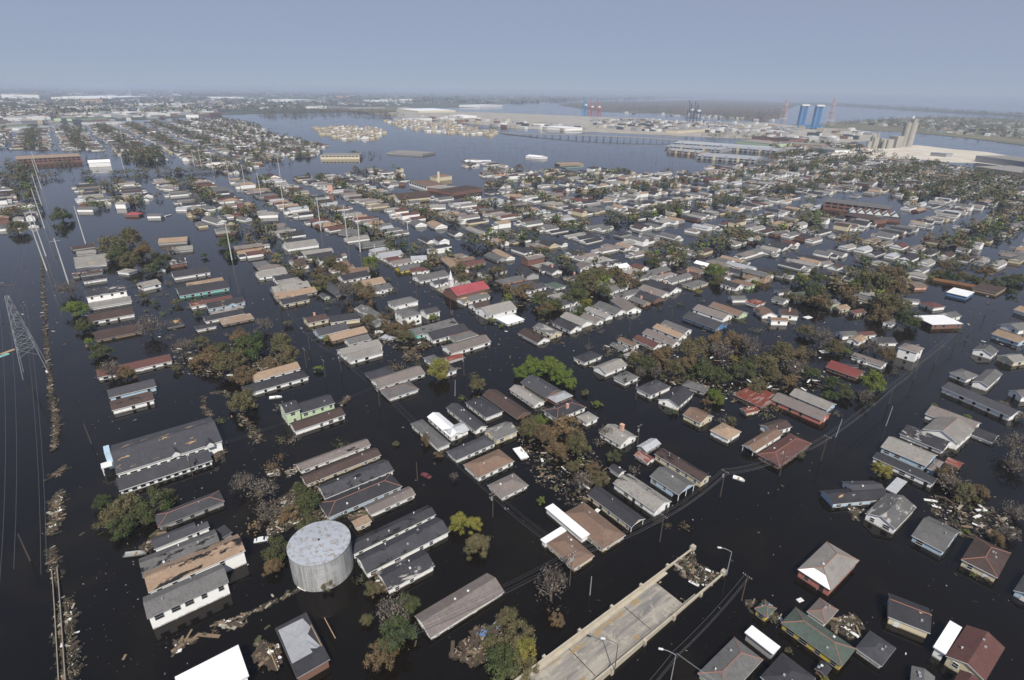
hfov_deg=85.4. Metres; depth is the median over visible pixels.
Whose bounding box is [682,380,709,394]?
house
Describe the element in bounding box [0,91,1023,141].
distant buildings
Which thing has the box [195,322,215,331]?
house
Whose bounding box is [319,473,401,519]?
house
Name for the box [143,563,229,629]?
house
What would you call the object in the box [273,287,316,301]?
house
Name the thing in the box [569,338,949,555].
overhead wires
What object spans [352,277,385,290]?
house
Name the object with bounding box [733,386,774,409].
house
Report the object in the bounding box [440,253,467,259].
house
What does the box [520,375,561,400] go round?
house
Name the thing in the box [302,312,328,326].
house
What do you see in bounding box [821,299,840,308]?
house
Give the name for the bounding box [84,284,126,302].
house
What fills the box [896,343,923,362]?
house
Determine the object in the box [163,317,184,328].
house
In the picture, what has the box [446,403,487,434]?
house
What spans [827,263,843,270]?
house
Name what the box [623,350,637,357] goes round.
house
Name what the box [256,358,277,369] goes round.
house
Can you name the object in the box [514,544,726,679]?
road bridge
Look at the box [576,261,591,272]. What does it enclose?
house
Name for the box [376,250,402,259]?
house
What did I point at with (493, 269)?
tree
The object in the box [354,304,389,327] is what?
house
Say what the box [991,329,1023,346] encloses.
house
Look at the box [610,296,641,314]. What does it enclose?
house
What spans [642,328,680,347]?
house
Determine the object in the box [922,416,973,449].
house
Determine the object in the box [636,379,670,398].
house
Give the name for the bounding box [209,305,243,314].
house
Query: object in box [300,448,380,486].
house
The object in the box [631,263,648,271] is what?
house
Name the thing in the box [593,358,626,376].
house
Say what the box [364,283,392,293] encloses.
house
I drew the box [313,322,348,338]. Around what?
house
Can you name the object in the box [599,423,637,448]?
house
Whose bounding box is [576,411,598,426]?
house
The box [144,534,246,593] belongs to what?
house
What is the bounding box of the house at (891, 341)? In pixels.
[870,337,897,345]
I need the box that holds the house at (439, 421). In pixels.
[427,412,462,441]
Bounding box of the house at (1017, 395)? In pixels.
[1008,389,1023,401]
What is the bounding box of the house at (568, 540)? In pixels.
[547,532,593,571]
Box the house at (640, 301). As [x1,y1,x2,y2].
[628,296,651,306]
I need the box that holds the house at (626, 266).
[606,263,630,270]
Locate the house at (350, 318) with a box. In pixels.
[328,312,359,324]
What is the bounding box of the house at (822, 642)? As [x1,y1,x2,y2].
[781,607,855,670]
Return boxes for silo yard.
[832,145,1006,165]
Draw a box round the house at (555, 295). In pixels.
[550,292,565,298]
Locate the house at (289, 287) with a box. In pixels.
[270,281,310,293]
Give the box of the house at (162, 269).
[157,266,165,272]
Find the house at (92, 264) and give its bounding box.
[74,260,106,268]
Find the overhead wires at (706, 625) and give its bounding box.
[654,578,746,676]
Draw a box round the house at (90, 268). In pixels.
[76,266,104,271]
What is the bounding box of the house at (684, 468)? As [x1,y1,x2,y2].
[654,448,710,486]
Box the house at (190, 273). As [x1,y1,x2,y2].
[171,266,210,279]
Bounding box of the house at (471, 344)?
[441,334,490,355]
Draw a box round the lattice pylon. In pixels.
[4,295,48,379]
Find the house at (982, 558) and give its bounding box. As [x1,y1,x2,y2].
[960,536,1010,581]
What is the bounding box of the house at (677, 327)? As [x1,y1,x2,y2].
[661,320,690,334]
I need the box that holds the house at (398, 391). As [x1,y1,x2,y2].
[380,380,418,400]
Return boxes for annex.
[298,394,334,418]
[444,423,468,436]
[754,599,776,621]
[927,459,943,474]
[954,670,977,679]
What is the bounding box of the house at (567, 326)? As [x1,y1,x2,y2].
[552,318,582,333]
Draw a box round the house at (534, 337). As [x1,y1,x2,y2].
[518,328,549,345]
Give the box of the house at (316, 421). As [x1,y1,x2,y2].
[289,407,344,435]
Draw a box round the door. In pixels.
[893,620,899,627]
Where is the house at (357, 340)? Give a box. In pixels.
[344,334,370,345]
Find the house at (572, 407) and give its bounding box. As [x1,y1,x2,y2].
[543,398,585,420]
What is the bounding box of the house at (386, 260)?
[383,256,399,263]
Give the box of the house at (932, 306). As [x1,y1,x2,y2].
[919,302,945,310]
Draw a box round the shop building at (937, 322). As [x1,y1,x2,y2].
[914,315,962,328]
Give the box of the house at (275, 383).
[241,370,308,394]
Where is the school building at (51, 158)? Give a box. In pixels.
[15,153,81,164]
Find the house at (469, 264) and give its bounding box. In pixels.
[462,259,485,267]
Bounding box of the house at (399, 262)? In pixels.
[389,258,412,266]
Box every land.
[0,84,831,123]
[369,107,877,142]
[559,99,796,120]
[820,116,1023,144]
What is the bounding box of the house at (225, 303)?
[205,296,244,311]
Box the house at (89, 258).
[73,253,115,263]
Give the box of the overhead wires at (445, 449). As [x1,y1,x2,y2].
[277,297,570,553]
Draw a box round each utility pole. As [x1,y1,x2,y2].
[18,534,30,560]
[489,491,495,516]
[568,551,575,585]
[659,513,667,541]
[720,470,728,496]
[741,572,751,600]
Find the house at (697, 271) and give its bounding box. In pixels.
[685,267,703,274]
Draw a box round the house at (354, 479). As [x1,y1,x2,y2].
[316,459,393,499]
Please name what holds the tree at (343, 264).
on the flood water
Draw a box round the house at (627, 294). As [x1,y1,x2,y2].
[613,288,641,299]
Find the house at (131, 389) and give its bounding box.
[107,379,156,400]
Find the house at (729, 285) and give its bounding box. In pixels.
[720,280,742,290]
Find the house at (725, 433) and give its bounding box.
[710,423,740,443]
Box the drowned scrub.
[129,247,1018,584]
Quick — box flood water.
[0,90,1023,679]
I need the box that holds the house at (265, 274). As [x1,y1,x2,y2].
[255,267,287,279]
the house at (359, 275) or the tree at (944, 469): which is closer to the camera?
the tree at (944, 469)
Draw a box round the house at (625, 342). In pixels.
[617,337,639,349]
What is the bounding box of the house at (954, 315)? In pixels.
[937,311,960,319]
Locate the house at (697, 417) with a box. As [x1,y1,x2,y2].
[683,407,713,427]
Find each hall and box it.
[87,159,110,166]
[101,417,222,493]
[847,207,900,221]
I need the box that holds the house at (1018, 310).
[1013,305,1023,315]
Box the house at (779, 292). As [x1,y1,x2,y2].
[774,288,791,295]
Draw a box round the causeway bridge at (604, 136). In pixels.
[502,133,712,142]
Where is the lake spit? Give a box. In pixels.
[781,103,1023,116]
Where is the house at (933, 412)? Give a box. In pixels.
[924,405,979,428]
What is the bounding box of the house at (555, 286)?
[545,282,565,290]
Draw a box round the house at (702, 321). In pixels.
[682,311,727,331]
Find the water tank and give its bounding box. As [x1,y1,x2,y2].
[287,520,353,591]
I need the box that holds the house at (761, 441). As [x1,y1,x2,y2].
[741,428,782,455]
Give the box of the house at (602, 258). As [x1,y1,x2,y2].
[583,256,611,266]
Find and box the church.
[445,270,489,301]
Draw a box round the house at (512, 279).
[495,275,526,285]
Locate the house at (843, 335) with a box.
[835,331,857,339]
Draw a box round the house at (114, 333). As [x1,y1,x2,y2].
[93,323,141,341]
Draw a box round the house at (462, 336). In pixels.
[449,330,477,342]
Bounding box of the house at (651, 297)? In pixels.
[633,290,662,303]
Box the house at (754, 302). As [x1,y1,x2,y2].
[745,299,765,306]
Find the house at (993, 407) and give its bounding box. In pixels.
[941,382,1022,420]
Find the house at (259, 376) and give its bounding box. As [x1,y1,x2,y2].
[251,362,300,382]
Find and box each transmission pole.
[26,218,47,270]
[29,209,46,255]
[31,188,44,228]
[49,238,68,282]
[74,206,85,243]
[225,222,232,259]
[343,205,347,239]
[356,212,360,251]
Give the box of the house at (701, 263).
[694,260,708,266]
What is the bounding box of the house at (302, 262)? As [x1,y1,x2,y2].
[288,258,308,269]
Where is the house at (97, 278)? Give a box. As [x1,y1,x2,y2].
[81,274,106,283]
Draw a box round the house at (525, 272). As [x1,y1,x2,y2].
[515,265,538,279]
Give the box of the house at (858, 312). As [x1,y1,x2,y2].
[846,309,865,316]
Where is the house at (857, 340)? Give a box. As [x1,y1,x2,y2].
[847,334,866,345]
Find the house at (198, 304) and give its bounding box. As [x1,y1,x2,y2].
[188,295,231,309]
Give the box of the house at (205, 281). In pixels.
[185,277,223,285]
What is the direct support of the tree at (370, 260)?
on the flood water
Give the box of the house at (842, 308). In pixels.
[831,304,850,312]
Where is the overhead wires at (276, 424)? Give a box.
[190,385,375,454]
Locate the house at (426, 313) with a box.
[420,306,439,319]
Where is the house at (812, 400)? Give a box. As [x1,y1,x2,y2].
[789,388,836,411]
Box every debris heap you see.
[138,525,170,554]
[213,440,227,461]
[250,635,282,671]
[338,346,421,405]
[372,568,387,592]
[448,622,512,667]
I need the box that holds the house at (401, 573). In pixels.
[376,549,434,593]
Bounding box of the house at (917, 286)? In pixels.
[909,284,927,289]
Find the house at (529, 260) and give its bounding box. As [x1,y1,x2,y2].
[521,253,544,265]
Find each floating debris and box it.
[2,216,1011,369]
[74,388,1011,674]
[171,587,304,656]
[171,617,247,652]
[265,464,298,477]
[828,612,865,639]
[846,505,865,520]
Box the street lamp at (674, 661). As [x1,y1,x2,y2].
[659,648,675,679]
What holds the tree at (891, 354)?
on the flood water
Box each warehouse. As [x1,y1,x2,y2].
[0,123,29,128]
[1,94,49,97]
[4,125,59,129]
[11,120,47,123]
[51,95,151,99]
[54,117,106,120]
[80,99,110,103]
[81,121,123,124]
[102,106,163,109]
[135,103,186,105]
[175,645,248,679]
[201,113,220,115]
[208,97,253,98]
[225,164,258,168]
[268,99,312,101]
[305,106,325,108]
[323,105,384,108]
[363,100,397,101]
[380,99,417,100]
[386,150,434,155]
[394,117,431,119]
[397,108,455,112]
[450,115,476,117]
[459,104,501,106]
[465,160,490,163]
[533,123,560,124]
[545,126,581,130]
[555,162,583,165]
[558,165,583,167]
[666,128,712,133]
[736,140,791,146]
[752,136,805,141]
[780,141,827,147]
[811,147,850,152]
[930,152,952,156]
[974,166,1023,176]
[975,156,1023,166]
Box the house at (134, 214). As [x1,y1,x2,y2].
[125,212,143,216]
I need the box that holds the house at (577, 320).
[560,312,591,327]
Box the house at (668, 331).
[652,323,687,340]
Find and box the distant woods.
[0,86,1023,295]
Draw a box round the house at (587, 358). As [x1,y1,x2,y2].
[573,350,601,365]
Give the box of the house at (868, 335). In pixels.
[857,331,876,339]
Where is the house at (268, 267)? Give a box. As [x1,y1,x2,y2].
[257,264,283,270]
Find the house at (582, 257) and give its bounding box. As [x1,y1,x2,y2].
[573,253,598,261]
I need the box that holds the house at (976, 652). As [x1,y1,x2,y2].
[944,625,1004,679]
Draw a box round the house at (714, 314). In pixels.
[693,304,732,322]
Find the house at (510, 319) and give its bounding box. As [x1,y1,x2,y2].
[496,313,524,325]
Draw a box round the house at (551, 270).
[539,265,562,275]
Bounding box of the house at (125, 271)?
[117,268,136,274]
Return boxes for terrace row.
[664,144,732,152]
[667,148,709,155]
[673,141,774,147]
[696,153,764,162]
[723,145,786,153]
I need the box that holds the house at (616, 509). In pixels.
[587,487,644,531]
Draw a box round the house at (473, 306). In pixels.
[469,300,490,311]
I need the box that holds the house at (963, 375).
[949,368,978,382]
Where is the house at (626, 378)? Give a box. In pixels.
[613,371,638,385]
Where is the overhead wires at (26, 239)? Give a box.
[2,174,36,302]
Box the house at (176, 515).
[154,490,224,529]
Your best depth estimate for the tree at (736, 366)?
234.52 m
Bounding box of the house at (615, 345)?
[610,342,628,351]
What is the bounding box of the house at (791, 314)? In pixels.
[778,308,798,320]
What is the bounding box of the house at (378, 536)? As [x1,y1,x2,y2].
[351,505,435,558]
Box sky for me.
[0,0,1023,97]
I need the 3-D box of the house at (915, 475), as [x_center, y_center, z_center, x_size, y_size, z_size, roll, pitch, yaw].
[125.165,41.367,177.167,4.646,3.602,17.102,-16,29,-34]
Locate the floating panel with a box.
[379,334,397,340]
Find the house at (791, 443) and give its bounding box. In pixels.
[758,433,811,468]
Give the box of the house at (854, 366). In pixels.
[825,361,857,368]
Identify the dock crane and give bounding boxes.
[582,100,587,115]
[588,100,593,115]
[595,100,600,116]
[686,100,694,120]
[692,101,700,122]
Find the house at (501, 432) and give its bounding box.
[483,421,517,444]
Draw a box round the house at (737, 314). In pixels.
[709,302,746,319]
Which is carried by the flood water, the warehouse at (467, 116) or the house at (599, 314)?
the house at (599, 314)
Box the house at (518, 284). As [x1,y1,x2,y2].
[506,280,533,290]
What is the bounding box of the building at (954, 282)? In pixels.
[931,278,975,286]
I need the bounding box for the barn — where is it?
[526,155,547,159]
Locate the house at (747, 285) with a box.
[730,279,755,289]
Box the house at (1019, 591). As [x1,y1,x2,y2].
[1013,575,1023,601]
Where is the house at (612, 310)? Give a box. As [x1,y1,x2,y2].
[593,301,625,316]
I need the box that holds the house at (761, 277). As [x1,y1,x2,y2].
[742,268,771,283]
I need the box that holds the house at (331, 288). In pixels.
[317,280,345,296]
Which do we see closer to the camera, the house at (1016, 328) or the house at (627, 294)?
the house at (1016, 328)
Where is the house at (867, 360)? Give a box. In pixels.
[851,352,887,369]
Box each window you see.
[154,612,164,620]
[171,605,180,612]
[185,599,194,606]
[201,593,207,599]
[785,628,794,636]
[798,637,806,645]
[814,648,820,655]
[829,660,835,667]
[882,523,889,530]
[898,470,905,476]
[915,539,923,546]
[950,661,958,669]
[966,564,973,570]
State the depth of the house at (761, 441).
189.10 m
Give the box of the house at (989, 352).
[972,345,998,359]
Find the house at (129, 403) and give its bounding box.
[109,391,153,414]
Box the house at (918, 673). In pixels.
[910,666,934,679]
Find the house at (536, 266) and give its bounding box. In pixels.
[530,262,554,269]
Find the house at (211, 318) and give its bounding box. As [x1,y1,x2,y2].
[202,309,244,323]
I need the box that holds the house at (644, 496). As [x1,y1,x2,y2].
[613,474,671,516]
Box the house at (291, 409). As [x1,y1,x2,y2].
[279,400,300,425]
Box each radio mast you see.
[778,99,787,123]
[824,97,835,125]
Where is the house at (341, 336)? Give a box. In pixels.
[325,326,367,343]
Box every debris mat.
[170,343,296,381]
[266,482,328,536]
[313,324,422,354]
[346,509,374,521]
[518,429,609,505]
[637,342,848,405]
[673,552,721,586]
[923,494,1015,539]
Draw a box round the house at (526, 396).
[509,385,544,408]
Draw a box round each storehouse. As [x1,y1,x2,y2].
[205,186,232,192]
[268,612,334,679]
[320,153,361,158]
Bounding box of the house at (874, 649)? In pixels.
[855,631,895,668]
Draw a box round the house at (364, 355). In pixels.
[344,346,382,364]
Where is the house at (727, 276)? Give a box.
[722,273,730,280]
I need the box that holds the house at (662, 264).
[651,260,666,266]
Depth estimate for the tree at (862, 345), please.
262.17 m
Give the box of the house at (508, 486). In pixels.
[487,473,528,500]
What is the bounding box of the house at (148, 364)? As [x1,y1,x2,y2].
[96,354,171,380]
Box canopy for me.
[744,625,779,659]
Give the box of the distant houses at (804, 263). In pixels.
[0,118,1023,281]
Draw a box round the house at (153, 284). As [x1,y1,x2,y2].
[136,279,160,290]
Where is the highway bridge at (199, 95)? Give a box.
[21,93,384,107]
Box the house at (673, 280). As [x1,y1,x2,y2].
[663,273,692,284]
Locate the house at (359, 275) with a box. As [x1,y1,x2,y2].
[337,270,370,282]
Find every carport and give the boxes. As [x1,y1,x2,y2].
[540,526,565,547]
[545,504,589,542]
[932,621,961,660]
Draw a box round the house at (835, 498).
[820,488,886,507]
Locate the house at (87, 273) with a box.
[72,269,102,278]
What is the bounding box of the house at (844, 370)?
[825,360,864,379]
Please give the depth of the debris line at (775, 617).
128.99 m
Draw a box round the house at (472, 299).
[456,292,490,305]
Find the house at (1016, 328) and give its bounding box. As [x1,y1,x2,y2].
[1000,322,1023,334]
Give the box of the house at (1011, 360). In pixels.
[997,354,1023,366]
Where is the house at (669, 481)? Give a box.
[650,467,695,500]
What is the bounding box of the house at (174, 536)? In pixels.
[151,522,197,551]
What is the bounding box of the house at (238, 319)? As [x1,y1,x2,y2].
[218,313,254,326]
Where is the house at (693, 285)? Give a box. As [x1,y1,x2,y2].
[682,279,707,289]
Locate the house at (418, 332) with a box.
[409,318,457,338]
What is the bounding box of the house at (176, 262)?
[167,257,186,267]
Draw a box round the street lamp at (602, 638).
[601,637,617,669]
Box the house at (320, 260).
[317,254,342,266]
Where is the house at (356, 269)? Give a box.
[341,267,369,274]
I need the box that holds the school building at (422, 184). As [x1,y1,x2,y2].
[409,180,445,189]
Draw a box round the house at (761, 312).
[753,305,777,318]
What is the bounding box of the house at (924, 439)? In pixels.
[900,425,949,453]
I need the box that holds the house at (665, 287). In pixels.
[644,279,681,294]
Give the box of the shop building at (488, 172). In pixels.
[480,171,505,175]
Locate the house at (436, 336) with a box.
[423,323,468,343]
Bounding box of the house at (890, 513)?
[865,493,915,533]
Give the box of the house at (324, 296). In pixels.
[319,293,329,299]
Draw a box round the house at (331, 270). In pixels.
[328,264,354,273]
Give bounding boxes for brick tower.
[326,183,333,192]
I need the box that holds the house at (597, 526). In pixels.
[565,502,625,551]
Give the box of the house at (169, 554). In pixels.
[139,529,218,577]
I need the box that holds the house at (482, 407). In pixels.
[465,396,502,420]
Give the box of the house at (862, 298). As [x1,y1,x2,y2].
[853,293,871,303]
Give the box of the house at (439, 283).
[430,276,457,287]
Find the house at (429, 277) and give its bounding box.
[413,270,448,283]
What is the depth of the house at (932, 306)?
313.03 m
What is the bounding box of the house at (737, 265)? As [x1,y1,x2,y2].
[726,261,756,269]
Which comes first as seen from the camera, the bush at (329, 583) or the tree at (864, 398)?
the bush at (329, 583)
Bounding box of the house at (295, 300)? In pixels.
[278,294,309,306]
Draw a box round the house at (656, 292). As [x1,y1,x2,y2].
[638,284,669,297]
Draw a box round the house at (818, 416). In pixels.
[771,393,830,424]
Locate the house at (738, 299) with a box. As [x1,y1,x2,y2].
[727,295,746,302]
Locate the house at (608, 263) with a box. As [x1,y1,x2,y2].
[595,259,621,268]
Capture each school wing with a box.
[427,185,457,191]
[430,174,451,181]
[438,185,481,195]
[844,213,886,223]
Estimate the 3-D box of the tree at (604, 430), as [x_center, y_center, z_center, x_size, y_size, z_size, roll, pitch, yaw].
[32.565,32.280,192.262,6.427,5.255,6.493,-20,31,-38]
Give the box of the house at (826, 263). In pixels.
[820,260,833,266]
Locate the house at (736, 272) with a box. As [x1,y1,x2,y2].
[725,267,743,276]
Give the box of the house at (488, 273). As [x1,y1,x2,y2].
[478,267,507,277]
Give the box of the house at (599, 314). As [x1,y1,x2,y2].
[584,306,612,320]
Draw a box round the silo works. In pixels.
[866,116,918,148]
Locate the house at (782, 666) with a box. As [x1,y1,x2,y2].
[760,653,815,679]
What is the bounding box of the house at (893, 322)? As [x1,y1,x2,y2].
[882,318,898,327]
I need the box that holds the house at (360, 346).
[337,339,382,359]
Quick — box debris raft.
[44,464,71,481]
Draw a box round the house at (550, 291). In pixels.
[528,288,555,297]
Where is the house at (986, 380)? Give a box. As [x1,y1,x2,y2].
[971,369,1001,391]
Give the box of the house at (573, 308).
[569,304,581,312]
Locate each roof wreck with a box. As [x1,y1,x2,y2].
[513,447,528,459]
[886,477,906,493]
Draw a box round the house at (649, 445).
[636,438,660,453]
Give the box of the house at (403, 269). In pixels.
[394,263,421,273]
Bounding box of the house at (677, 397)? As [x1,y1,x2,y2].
[658,386,693,410]
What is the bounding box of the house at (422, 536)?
[355,517,449,577]
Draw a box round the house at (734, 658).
[698,636,762,679]
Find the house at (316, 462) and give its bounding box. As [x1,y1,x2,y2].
[295,439,370,473]
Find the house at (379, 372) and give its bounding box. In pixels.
[364,366,394,379]
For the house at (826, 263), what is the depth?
389.21 m
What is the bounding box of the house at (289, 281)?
[277,278,301,285]
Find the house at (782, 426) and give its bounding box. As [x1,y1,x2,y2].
[760,419,791,432]
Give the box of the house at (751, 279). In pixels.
[744,277,758,283]
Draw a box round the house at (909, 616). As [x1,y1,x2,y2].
[887,593,931,637]
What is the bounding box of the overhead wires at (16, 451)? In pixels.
[0,304,46,571]
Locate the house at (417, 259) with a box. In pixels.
[410,255,426,262]
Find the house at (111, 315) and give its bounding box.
[87,307,134,323]
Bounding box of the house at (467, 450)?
[446,435,495,462]
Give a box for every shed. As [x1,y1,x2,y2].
[196,521,209,534]
[215,525,232,540]
[352,514,371,530]
[444,353,462,362]
[609,464,625,476]
[634,451,655,464]
[739,406,759,415]
[814,660,831,678]
[944,457,963,469]
[946,287,974,299]
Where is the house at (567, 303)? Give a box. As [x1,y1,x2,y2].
[557,297,579,308]
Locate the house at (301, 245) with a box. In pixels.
[281,239,318,251]
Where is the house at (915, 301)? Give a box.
[900,298,919,304]
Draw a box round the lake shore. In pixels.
[789,97,1023,102]
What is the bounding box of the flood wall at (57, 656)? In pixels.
[51,567,66,679]
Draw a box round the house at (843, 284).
[829,283,847,290]
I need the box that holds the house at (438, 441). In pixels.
[410,419,450,451]
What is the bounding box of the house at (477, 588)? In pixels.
[414,573,503,639]
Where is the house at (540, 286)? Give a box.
[523,282,546,293]
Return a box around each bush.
[321,580,336,591]
[359,613,373,625]
[363,581,382,598]
[421,432,429,446]
[433,450,443,457]
[537,496,544,504]
[548,612,565,626]
[590,400,603,407]
[669,408,678,414]
[700,397,711,404]
[725,416,736,424]
[985,529,1005,548]
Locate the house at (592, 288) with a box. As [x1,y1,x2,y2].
[584,278,614,290]
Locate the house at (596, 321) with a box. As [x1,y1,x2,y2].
[579,312,603,325]
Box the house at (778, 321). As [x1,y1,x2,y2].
[768,317,788,325]
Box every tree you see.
[0,211,14,219]
[5,220,28,233]
[49,207,73,221]
[53,222,66,230]
[55,279,79,296]
[59,300,89,316]
[72,318,95,331]
[84,338,94,343]
[87,343,114,358]
[90,494,112,510]
[91,502,130,529]
[95,234,128,253]
[95,358,120,379]
[104,245,131,260]
[106,519,138,541]
[108,491,141,518]
[114,226,142,245]
[115,365,137,378]
[116,250,141,266]
[124,502,155,527]
[131,485,175,519]
[132,239,152,256]
[135,313,165,335]
[136,293,149,299]
[142,261,159,272]
[150,250,173,264]
[156,488,178,504]
[162,245,177,254]
[170,298,181,304]
[171,365,180,370]
[173,338,192,355]
[187,355,201,368]
[192,311,203,316]
[192,335,210,346]
[194,343,221,369]
[210,348,247,377]
[211,342,229,351]
[216,232,237,248]
[224,250,237,257]
[226,386,257,411]
[228,326,248,341]
[228,365,256,385]
[230,330,265,360]
[230,472,257,496]
[244,476,279,507]
[252,497,280,521]
[253,316,272,332]
[256,355,281,371]
[260,535,288,560]
[262,558,284,577]
[264,331,291,351]
[275,345,299,363]
[277,505,302,522]
[287,268,303,276]
[289,482,307,496]
[293,489,321,515]
[294,512,317,529]
[309,274,316,280]
[312,266,326,273]
[313,279,327,290]
[314,365,323,372]
[316,274,329,280]
[320,255,337,268]
[322,335,330,341]
[328,274,337,282]
[335,264,349,274]
[335,278,359,300]
[336,261,347,267]
[351,281,364,290]
[357,282,375,304]
[360,313,376,325]
[362,254,378,269]
[363,638,399,671]
[372,591,410,628]
[376,611,418,660]
[378,313,389,323]
[380,322,402,334]
[394,329,415,341]
[394,590,421,616]
[402,320,416,330]
[419,259,431,267]
[427,357,449,379]
[429,313,437,319]
[449,511,467,535]
[451,262,466,273]
[456,273,466,280]
[460,271,472,279]
[463,532,490,560]
[466,517,482,534]
[468,378,485,391]
[471,263,483,272]
[476,273,497,285]
[480,634,503,653]
[484,640,520,679]
[487,263,507,278]
[495,606,518,632]
[498,617,536,655]
[501,283,510,291]
[502,292,514,302]
[509,287,528,302]
[510,655,539,679]
[513,364,527,376]
[513,635,536,666]
[515,284,527,291]
[515,414,539,437]
[521,282,536,290]
[522,354,548,375]
[529,290,548,303]
[531,292,544,304]
[533,423,556,442]
[534,304,546,312]
[534,563,567,614]
[536,296,547,305]
[536,413,548,424]
[539,308,548,314]
[541,355,562,371]
[544,298,561,310]
[544,302,556,311]
[545,438,568,462]
[547,412,584,442]
[549,363,565,376]
[550,367,577,388]
[553,297,563,307]
[560,279,588,302]
[564,431,591,454]
[565,459,580,473]
[570,305,585,315]
[571,469,593,489]
[573,270,600,294]
[580,298,593,306]
[585,459,599,478]
[590,471,609,486]
[591,268,610,284]
[595,283,611,296]
[596,273,613,284]
[598,426,612,439]
[605,449,621,461]
[606,266,625,278]
[607,265,621,277]
[613,279,628,289]
[624,275,639,288]
[626,350,643,364]
[630,270,642,279]
[634,366,646,377]
[638,355,657,371]
[647,256,660,267]
[648,344,673,368]
[649,366,662,379]
[662,357,684,374]
[676,336,708,361]
[679,355,695,370]
[688,356,717,378]
[704,263,728,275]
[705,330,722,348]
[707,340,734,358]
[707,388,719,398]
[708,365,732,383]
[710,274,724,284]
[712,394,724,404]
[721,331,747,353]
[726,357,757,377]
[736,335,761,355]
[747,377,768,393]
[749,351,778,372]
[752,280,759,285]
[759,366,781,380]
[761,340,796,362]
[767,271,777,274]
[780,291,794,298]
[780,372,797,388]
[782,269,792,276]
[784,360,808,376]
[791,272,807,285]
[791,293,802,302]
[792,346,807,364]
[796,324,815,336]
[799,294,819,304]
[801,286,820,303]
[802,364,821,378]
[807,268,828,282]
[807,281,824,294]
[809,327,834,347]
[810,294,829,308]
[812,284,831,296]
[818,297,834,307]
[820,338,844,352]
[820,390,838,399]
[823,376,839,388]
[834,383,855,398]
[836,285,853,300]
[841,347,851,353]
[845,281,860,293]
[847,295,859,304]
[856,270,895,292]
[857,390,874,404]
[859,369,887,391]
[860,343,869,349]
[864,339,888,356]
[865,303,894,321]
[866,291,903,312]
[871,264,908,280]
[871,461,893,478]
[879,347,896,361]
[884,279,912,295]
[890,297,912,310]
[895,307,906,315]
[898,308,923,328]
[930,269,945,278]
[934,463,957,486]
[935,466,974,493]
[937,257,950,270]
[942,269,960,280]
[947,482,984,509]
[955,271,969,282]
[967,274,981,283]
[973,483,990,497]
[975,265,997,278]
[988,277,1005,286]
[994,430,1023,457]
[998,524,1022,542]
[1000,275,1018,285]
[1000,450,1023,472]
[1001,498,1023,519]
[1004,287,1019,294]
[1010,273,1023,282]
[1015,411,1023,420]
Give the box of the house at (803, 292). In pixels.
[788,291,806,297]
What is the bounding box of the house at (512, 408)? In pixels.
[482,389,530,419]
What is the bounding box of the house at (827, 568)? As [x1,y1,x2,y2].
[797,541,859,595]
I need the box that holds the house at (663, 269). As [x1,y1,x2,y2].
[643,266,670,275]
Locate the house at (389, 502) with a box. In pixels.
[364,486,415,515]
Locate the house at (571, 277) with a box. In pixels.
[562,272,576,281]
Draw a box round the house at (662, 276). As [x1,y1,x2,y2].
[649,272,676,280]
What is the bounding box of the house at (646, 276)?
[632,271,655,280]
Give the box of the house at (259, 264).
[252,261,270,268]
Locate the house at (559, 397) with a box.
[547,390,572,404]
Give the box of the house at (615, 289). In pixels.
[595,284,627,295]
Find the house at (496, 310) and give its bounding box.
[476,301,516,320]
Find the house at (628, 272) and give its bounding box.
[622,267,642,275]
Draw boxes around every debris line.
[39,258,64,450]
[42,489,70,535]
[44,545,64,587]
[49,594,87,679]
[199,390,230,416]
[230,413,263,444]
[742,598,785,626]
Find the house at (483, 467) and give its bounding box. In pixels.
[463,449,513,480]
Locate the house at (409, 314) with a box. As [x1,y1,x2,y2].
[394,307,421,325]
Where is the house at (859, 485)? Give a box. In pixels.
[842,481,886,492]
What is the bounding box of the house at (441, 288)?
[437,280,470,293]
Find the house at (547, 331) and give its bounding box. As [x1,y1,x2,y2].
[533,323,562,338]
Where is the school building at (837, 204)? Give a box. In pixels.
[823,198,891,213]
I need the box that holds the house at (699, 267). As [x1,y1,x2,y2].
[691,264,711,272]
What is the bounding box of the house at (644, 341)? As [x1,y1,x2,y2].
[632,335,662,349]
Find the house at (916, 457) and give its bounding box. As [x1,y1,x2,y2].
[880,436,937,470]
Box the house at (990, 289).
[972,283,1006,295]
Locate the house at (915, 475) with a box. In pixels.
[872,452,937,487]
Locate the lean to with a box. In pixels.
[88,296,131,310]
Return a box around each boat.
[123,550,145,557]
[269,396,281,399]
[733,475,744,481]
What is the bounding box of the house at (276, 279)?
[272,273,297,283]
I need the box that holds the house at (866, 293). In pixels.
[859,289,874,297]
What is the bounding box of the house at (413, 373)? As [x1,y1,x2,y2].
[370,366,424,389]
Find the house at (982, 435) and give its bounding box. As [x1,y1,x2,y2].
[970,427,998,444]
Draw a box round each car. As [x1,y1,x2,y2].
[254,536,268,542]
[420,472,431,478]
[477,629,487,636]
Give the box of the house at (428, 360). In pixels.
[423,354,456,375]
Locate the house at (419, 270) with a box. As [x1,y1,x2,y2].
[409,267,429,274]
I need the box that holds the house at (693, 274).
[676,270,700,278]
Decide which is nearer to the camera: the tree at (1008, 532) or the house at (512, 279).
the tree at (1008, 532)
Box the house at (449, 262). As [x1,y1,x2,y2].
[441,256,468,273]
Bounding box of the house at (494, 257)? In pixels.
[484,252,506,262]
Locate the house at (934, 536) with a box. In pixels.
[911,516,959,555]
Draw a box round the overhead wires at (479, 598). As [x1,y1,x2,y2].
[386,551,574,644]
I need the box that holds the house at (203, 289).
[175,280,228,298]
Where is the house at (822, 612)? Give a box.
[807,598,838,625]
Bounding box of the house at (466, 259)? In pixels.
[453,256,474,262]
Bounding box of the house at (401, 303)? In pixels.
[387,296,418,309]

